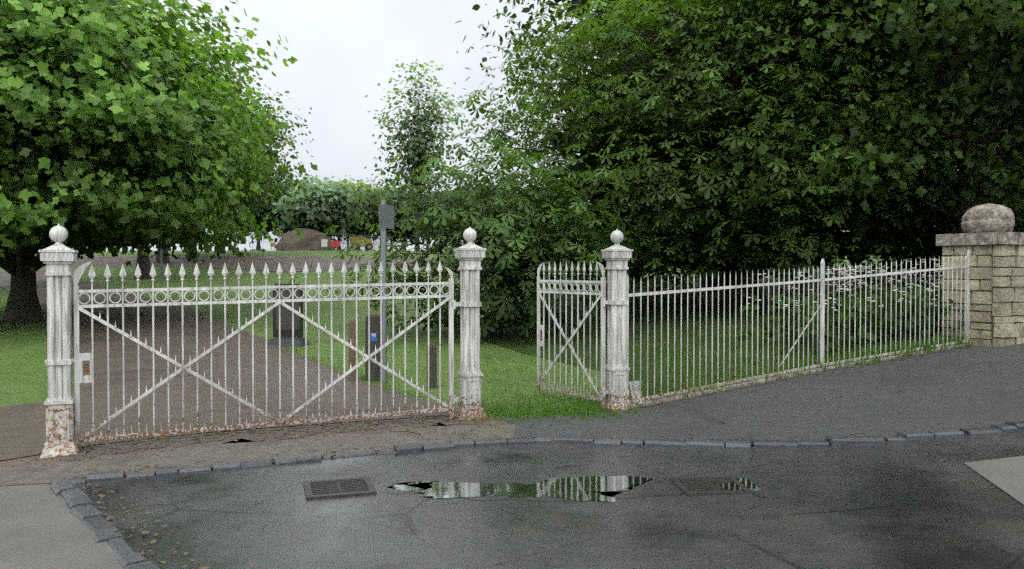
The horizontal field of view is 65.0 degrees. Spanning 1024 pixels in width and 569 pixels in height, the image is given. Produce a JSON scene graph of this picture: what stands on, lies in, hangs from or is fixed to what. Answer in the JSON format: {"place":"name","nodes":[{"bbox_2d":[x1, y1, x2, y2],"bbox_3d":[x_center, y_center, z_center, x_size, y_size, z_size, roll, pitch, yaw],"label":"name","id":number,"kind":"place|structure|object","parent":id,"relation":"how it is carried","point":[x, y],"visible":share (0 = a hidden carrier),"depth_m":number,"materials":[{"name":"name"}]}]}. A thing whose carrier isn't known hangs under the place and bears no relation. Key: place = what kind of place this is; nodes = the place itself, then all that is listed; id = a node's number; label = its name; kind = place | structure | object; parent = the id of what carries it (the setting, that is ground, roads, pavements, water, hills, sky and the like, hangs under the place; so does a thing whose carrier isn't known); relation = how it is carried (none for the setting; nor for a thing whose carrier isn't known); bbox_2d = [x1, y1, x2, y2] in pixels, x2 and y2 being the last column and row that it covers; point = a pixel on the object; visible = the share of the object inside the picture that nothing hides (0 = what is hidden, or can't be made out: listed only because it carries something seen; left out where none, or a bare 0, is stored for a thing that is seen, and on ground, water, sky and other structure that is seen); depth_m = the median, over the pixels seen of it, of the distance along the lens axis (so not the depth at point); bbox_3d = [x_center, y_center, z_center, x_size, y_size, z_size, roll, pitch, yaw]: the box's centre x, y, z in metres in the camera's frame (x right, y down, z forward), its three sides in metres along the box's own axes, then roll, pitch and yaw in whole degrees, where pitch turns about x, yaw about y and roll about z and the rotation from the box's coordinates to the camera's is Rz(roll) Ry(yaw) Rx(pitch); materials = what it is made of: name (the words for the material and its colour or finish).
{"place":"outdoors","nodes":[
{"label":"outdoors","id":0,"kind":"place"},
{"bbox_2d":[0,483,123,568],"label":"sidewalk","id":1,"kind":"structure","parent":0,"point":[42,526],"depth_m":4.97,"materials":[{"name":"concrete"}]},
{"bbox_2d":[0,270,455,459],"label":"park path","id":2,"kind":"structure","parent":0,"point":[22,429],"depth_m":11.43,"materials":[{"name":"gravel"}]},
{"bbox_2d":[22,345,994,568],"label":"litter leaves","id":3,"kind":"object","parent":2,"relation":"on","point":[233,433],"visible":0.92,"depth_m":7.74,"materials":[{"name":"brown plant"}]},
{"bbox_2d":[72,260,461,447],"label":"gate","id":4,"kind":"structure","parent":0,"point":[79,369],"depth_m":8.04,"materials":[{"name":"white metal"}]},
{"bbox_2d":[43,256,530,271],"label":"cross path","id":5,"kind":"structure","parent":0,"point":[259,262],"depth_m":58.05,"materials":[{"name":"grey gravel"}]},
{"bbox_2d":[391,480,433,490],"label":"puddle water","id":6,"kind":"structure","parent":0,"point":[405,487],"depth_m":6.10,"materials":[{"name":"liquid"}]},
{"bbox_2d":[0,247,937,485],"bbox_3d":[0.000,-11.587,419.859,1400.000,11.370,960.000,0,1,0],"label":"ground","id":7,"kind":"structure","parent":0,"point":[23,355],"depth_m":17.74,"materials":[{"name":"green plant"}]},
{"bbox_2d":[38,224,79,457],"bbox_3d":[-4.170,0.609,7.412,0.328,2.333,0.328,0,1,-22],"label":"gate post","id":8,"kind":"object","parent":7,"relation":"on","point":[58,258],"visible":0.98,"depth_m":7.33,"materials":[{"name":"white paint"}]},
{"bbox_2d":[0,0,317,322],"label":"tulip tree","id":9,"kind":"object","parent":7,"relation":"on","point":[96,109],"visible":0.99,"depth_m":18.61,"materials":[{"name":"green plant"}]},
{"bbox_2d":[160,249,161,275],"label":"lamp column","id":10,"kind":"structure","parent":7,"relation":"on","point":[160,262],"depth_m":46.94,"materials":[{"name":"silver metal"}]},
{"bbox_2d":[118,0,298,278],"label":"avenue tree","id":11,"kind":"object","parent":7,"relation":"on","point":[143,262],"visible":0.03,"depth_m":44.74,"materials":[{"name":"green plant"}]},
{"bbox_2d":[155,38,296,262],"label":"avenue tree","id":12,"kind":"object","parent":7,"relation":"on","point":[165,258],"visible":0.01,"depth_m":57.79,"materials":[{"name":"green plant"}]},
{"bbox_2d":[185,61,311,257],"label":"avenue tree","id":13,"kind":"object","parent":7,"relation":"on","point":[250,112],"visible":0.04,"depth_m":63.13,"materials":[{"name":"green plant"}]},
{"bbox_2d":[0,416,516,485],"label":"apron gravel","id":14,"kind":"structure","parent":7,"relation":"on","point":[25,470],"depth_m":7.32,"materials":[{"name":"gravel"}]},
{"bbox_2d":[65,416,472,460],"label":"dirt","id":15,"kind":"structure","parent":14,"relation":"on","point":[246,437],"depth_m":7.93,"materials":[{"name":"brown soil"}]},
{"bbox_2d":[224,175,293,250],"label":"tree","id":16,"kind":"object","parent":7,"relation":"on","point":[260,219],"visible":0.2,"depth_m":109.68,"materials":[{"name":"green plant"}]},
{"bbox_2d":[211,76,316,253],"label":"avenue tree","id":17,"kind":"object","parent":7,"relation":"on","point":[223,250],"visible":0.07,"depth_m":70.39,"materials":[{"name":"green plant"}]},
{"bbox_2d":[267,284,309,345],"bbox_3d":[-4.550,0.610,16.314,0.780,1.250,0.420,0,1,8],"label":"stone monument","id":18,"kind":"object","parent":7,"relation":"on","point":[286,324],"visible":0.81,"depth_m":16.28,"materials":[{"name":"black stone"}]},
{"bbox_2d":[268,172,313,241],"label":"tree","id":19,"kind":"object","parent":7,"relation":"on","point":[290,186],"visible":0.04,"depth_m":120.45,"materials":[{"name":"green plant"}]},
{"bbox_2d":[270,239,339,250],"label":"site signs","id":20,"kind":"object","parent":7,"relation":"on","point":[324,243],"visible":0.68,"depth_m":93.80,"materials":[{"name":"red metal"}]},
{"bbox_2d":[275,228,336,250],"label":"spoil mound","id":21,"kind":"object","parent":7,"relation":"on","point":[298,243],"visible":0.77,"depth_m":98.09,"materials":[{"name":"soil"}]},
{"bbox_2d":[282,175,349,187],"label":"tree","id":22,"kind":"object","parent":7,"relation":"on","point":[312,181],"visible":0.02,"depth_m":147.68,"materials":[{"name":"green plant"}]},
{"bbox_2d":[250,234,392,250],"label":"site fence","id":23,"kind":"object","parent":7,"relation":"on","point":[349,244],"visible":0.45,"depth_m":94.44,"materials":[{"name":"silver metal"}]},
{"bbox_2d":[271,176,378,240],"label":"tree","id":24,"kind":"object","parent":7,"relation":"on","point":[319,206],"visible":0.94,"depth_m":101.81,"materials":[{"name":"green plant"}]},
{"bbox_2d":[298,175,387,250],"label":"tree","id":25,"kind":"object","parent":7,"relation":"on","point":[368,210],"visible":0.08,"depth_m":117.56,"materials":[{"name":"green plant"}]},
{"bbox_2d":[332,175,382,247],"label":"tree","id":26,"kind":"object","parent":7,"relation":"on","point":[360,180],"visible":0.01,"depth_m":159.65,"materials":[{"name":"green plant"}]},
{"bbox_2d":[349,232,372,250],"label":"site dumper","id":27,"kind":"object","parent":7,"relation":"on","point":[368,246],"visible":0.73,"depth_m":97.25,"materials":[{"name":"yellow metal"}]},
{"bbox_2d":[337,181,394,248],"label":"tree","id":28,"kind":"object","parent":7,"relation":"on","point":[375,221],"visible":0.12,"depth_m":120.25,"materials":[{"name":"green plant"}]},
{"bbox_2d":[379,200,393,382],"bbox_3d":[-1.862,0.208,11.701,0.108,2.860,0.340,1,1,30],"label":"sign post","id":29,"kind":"object","parent":7,"relation":"on","point":[386,217],"visible":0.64,"depth_m":11.67,"materials":[{"name":"silver metal"}]},
{"bbox_2d":[369,180,407,249],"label":"tree","id":30,"kind":"object","parent":7,"relation":"on","point":[387,233],"visible":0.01,"depth_m":168.99,"materials":[{"name":"green plant"}]},
{"bbox_2d":[358,177,424,242],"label":"tree","id":31,"kind":"object","parent":7,"relation":"on","point":[390,198],"visible":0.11,"depth_m":127.39,"materials":[{"name":"green plant"}]},
{"bbox_2d":[348,314,436,388],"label":"bollards","id":32,"kind":"object","parent":7,"relation":"on","point":[375,371],"visible":0.72,"depth_m":11.86,"materials":[{"name":"brown wood"}]},
{"bbox_2d":[376,190,434,250],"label":"tree","id":33,"kind":"object","parent":7,"relation":"on","point":[406,233],"visible":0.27,"depth_m":126.54,"materials":[{"name":"green plant"}]},
{"bbox_2d":[364,58,476,250],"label":"poplar tree","id":34,"kind":"object","parent":7,"relation":"on","point":[411,146],"visible":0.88,"depth_m":110.59,"materials":[{"name":"green plant"}]},
{"bbox_2d":[411,191,435,250],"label":"tree","id":35,"kind":"object","parent":7,"relation":"on","point":[427,234],"visible":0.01,"depth_m":149.63,"materials":[{"name":"green plant"}]},
{"bbox_2d":[411,188,464,241],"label":"tree","id":36,"kind":"object","parent":7,"relation":"on","point":[438,228],"visible":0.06,"depth_m":118.28,"materials":[{"name":"green plant"}]},
{"bbox_2d":[454,227,486,419],"bbox_3d":[-0.465,0.527,8.911,0.328,2.333,0.328,0,1,-22],"label":"gate post","id":37,"kind":"object","parent":7,"relation":"on","point":[469,255],"visible":1,"depth_m":8.84,"materials":[{"name":"white paint"}]},
{"bbox_2d":[432,183,515,243],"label":"tree","id":38,"kind":"object","parent":7,"relation":"on","point":[447,226],"visible":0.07,"depth_m":98.12,"materials":[{"name":"green plant"}]},
{"bbox_2d":[289,106,667,339],"bbox_3d":[-0.706,-1.408,18.026,8.722,5.437,7.340,0,1,0],"label":"chestnut shrub","id":39,"kind":"object","parent":7,"relation":"on","point":[498,271],"visible":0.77,"depth_m":17.26,"materials":[{"name":"green plant"}]},
{"bbox_2d":[40,325,977,444],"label":"grass tufts","id":40,"kind":"object","parent":7,"relation":"on","point":[584,408],"visible":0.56,"depth_m":12.00,"materials":[{"name":"green plant"}]},
{"bbox_2d":[442,151,782,293],"bbox_3d":[4.700,-2.881,31.396,15.133,6.800,9.850,0,1,0],"label":"shrub","id":41,"kind":"object","parent":7,"relation":"on","point":[669,275],"visible":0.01,"depth_m":30.49,"materials":[{"name":"green plant"}]},
{"bbox_2d":[601,229,632,410],"bbox_3d":[1.224,0.515,9.429,0.340,2.333,0.328,0,1,-17],"label":"gate post","id":42,"kind":"object","parent":7,"relation":"on","point":[617,256],"visible":0.99,"depth_m":9.35,"materials":[{"name":"white paint"}]},
{"bbox_2d":[537,261,605,407],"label":"side gate","id":43,"kind":"structure","parent":42,"relation":"attached to","point":[601,397],"depth_m":9.93,"materials":[{"name":"white metal"}]},
{"bbox_2d":[374,0,1023,305],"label":"chestnut tree","id":44,"kind":"object","parent":7,"relation":"on","point":[690,214],"visible":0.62,"depth_m":20.17,"materials":[{"name":"green plant"}]},
{"bbox_2d":[454,0,950,286],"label":"tree","id":45,"kind":"object","parent":7,"relation":"on","point":[527,26],"visible":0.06,"depth_m":32.65,"materials":[{"name":"green plant"}]},
{"bbox_2d":[626,250,970,407],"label":"railings","id":46,"kind":"object","parent":7,"relation":"on","point":[635,390],"visible":0.91,"depth_m":11.41,"materials":[{"name":"white metal"}]},
{"bbox_2d":[633,345,975,408],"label":"railing foot dirt","id":47,"kind":"structure","parent":46,"relation":"attached to","point":[806,374],"depth_m":11.54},
{"bbox_2d":[651,0,1023,249],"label":"tulip tree","id":48,"kind":"object","parent":7,"relation":"on","point":[967,30],"visible":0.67,"depth_m":17.71,"materials":[{"name":"green plant"}]},
{"bbox_2d":[794,96,1023,286],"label":"shrub","id":49,"kind":"object","parent":7,"relation":"on","point":[937,255],"visible":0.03,"depth_m":23.33,"materials":[{"name":"green plant"}]},
{"bbox_2d":[878,3,1020,230],"bbox_3d":[18.884,-12.541,29.729,21.534,24.944,22.683,0,1,0],"label":"tree","id":50,"kind":"object","parent":7,"relation":"on","point":[949,69],"depth_m":27.69,"materials":[{"name":"green plant"}]},
{"bbox_2d":[936,204,1023,346],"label":"stone pier","id":51,"kind":"structure","parent":7,"relation":"on","point":[990,240],"depth_m":13.42,"materials":[{"name":"stone"}]},
{"bbox_2d":[73,0,958,250],"label":"sky","id":52,"kind":"structure","parent":0,"point":[342,49],"materials":[{"name":"white"}]},
{"bbox_2d":[406,475,657,501],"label":"puddle water","id":53,"kind":"structure","parent":0,"point":[594,488],"depth_m":6.04,"materials":[{"name":"liquid"}]},
{"bbox_2d":[73,429,1023,568],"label":"road","id":54,"kind":"structure","parent":0,"point":[933,503],"depth_m":5.35,"materials":[{"name":"grey asphalt"}]},
{"bbox_2d":[304,477,376,499],"bbox_3d":[-1.300,1.533,6.049,0.500,0.025,0.460,0,1,-17],"label":"gully grate","id":55,"kind":"object","parent":54,"relation":"on","point":[334,488],"visible":1,"depth_m":6.02,"materials":[{"name":"metal"}]},
{"bbox_2d":[386,480,440,493],"bbox_3d":[-0.749,1.534,6.110,0.482,0.001,0.305,-1,1,-31],"label":"wet patch","id":56,"kind":"object","parent":54,"relation":"on","point":[393,491],"visible":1,"depth_m":5.99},
{"bbox_2d":[385,474,682,500],"bbox_3d":[0.265,1.529,6.097,2.493,0.009,0.761,0,1,0],"label":"wet patch","id":57,"kind":"object","parent":54,"relation":"on","point":[657,487],"visible":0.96,"depth_m":6.13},
{"bbox_2d":[50,421,1023,568],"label":"kerb","id":58,"kind":"structure","parent":54,"relation":"on","point":[80,503],"depth_m":7.23,"materials":[{"name":"stone"}]},
{"bbox_2d":[670,476,753,495],"bbox_3d":[1.500,1.524,6.079,0.500,0.025,0.460,0,1,-5],"label":"gully grate","id":59,"kind":"object","parent":54,"relation":"on","point":[700,486],"visible":0.92,"depth_m":6.06,"materials":[{"name":"metal"}]},
{"bbox_2d":[723,474,781,497],"bbox_3d":[1.798,1.516,6.063,0.434,0.020,0.628,1,1,37],"label":"wet patch","id":60,"kind":"object","parent":54,"relation":"on","point":[764,484],"visible":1,"depth_m":6.09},
{"bbox_2d":[480,267,941,394],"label":"rough grass","id":61,"kind":"structure","parent":0,"point":[525,344],"depth_m":17.97,"materials":[{"name":"green plant"}]},
{"bbox_2d":[731,259,964,356],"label":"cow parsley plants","id":62,"kind":"object","parent":61,"relation":"on","point":[841,321],"visible":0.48,"depth_m":14.24,"materials":[{"name":"green plant"}]},
{"bbox_2d":[720,478,761,491],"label":"puddle water","id":63,"kind":"structure","parent":0,"point":[748,483],"depth_m":6.05,"materials":[{"name":"liquid"}]},
{"bbox_2d":[500,343,1023,444],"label":"pavement","id":64,"kind":"structure","parent":0,"point":[961,388],"depth_m":8.99,"materials":[{"name":"grey asphalt"}]},
{"bbox_2d":[965,456,1023,504],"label":"pavement patch","id":65,"kind":"object","parent":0,"point":[1006,475],"depth_m":6.07,"materials":[{"name":"grey concrete"}]}
]}

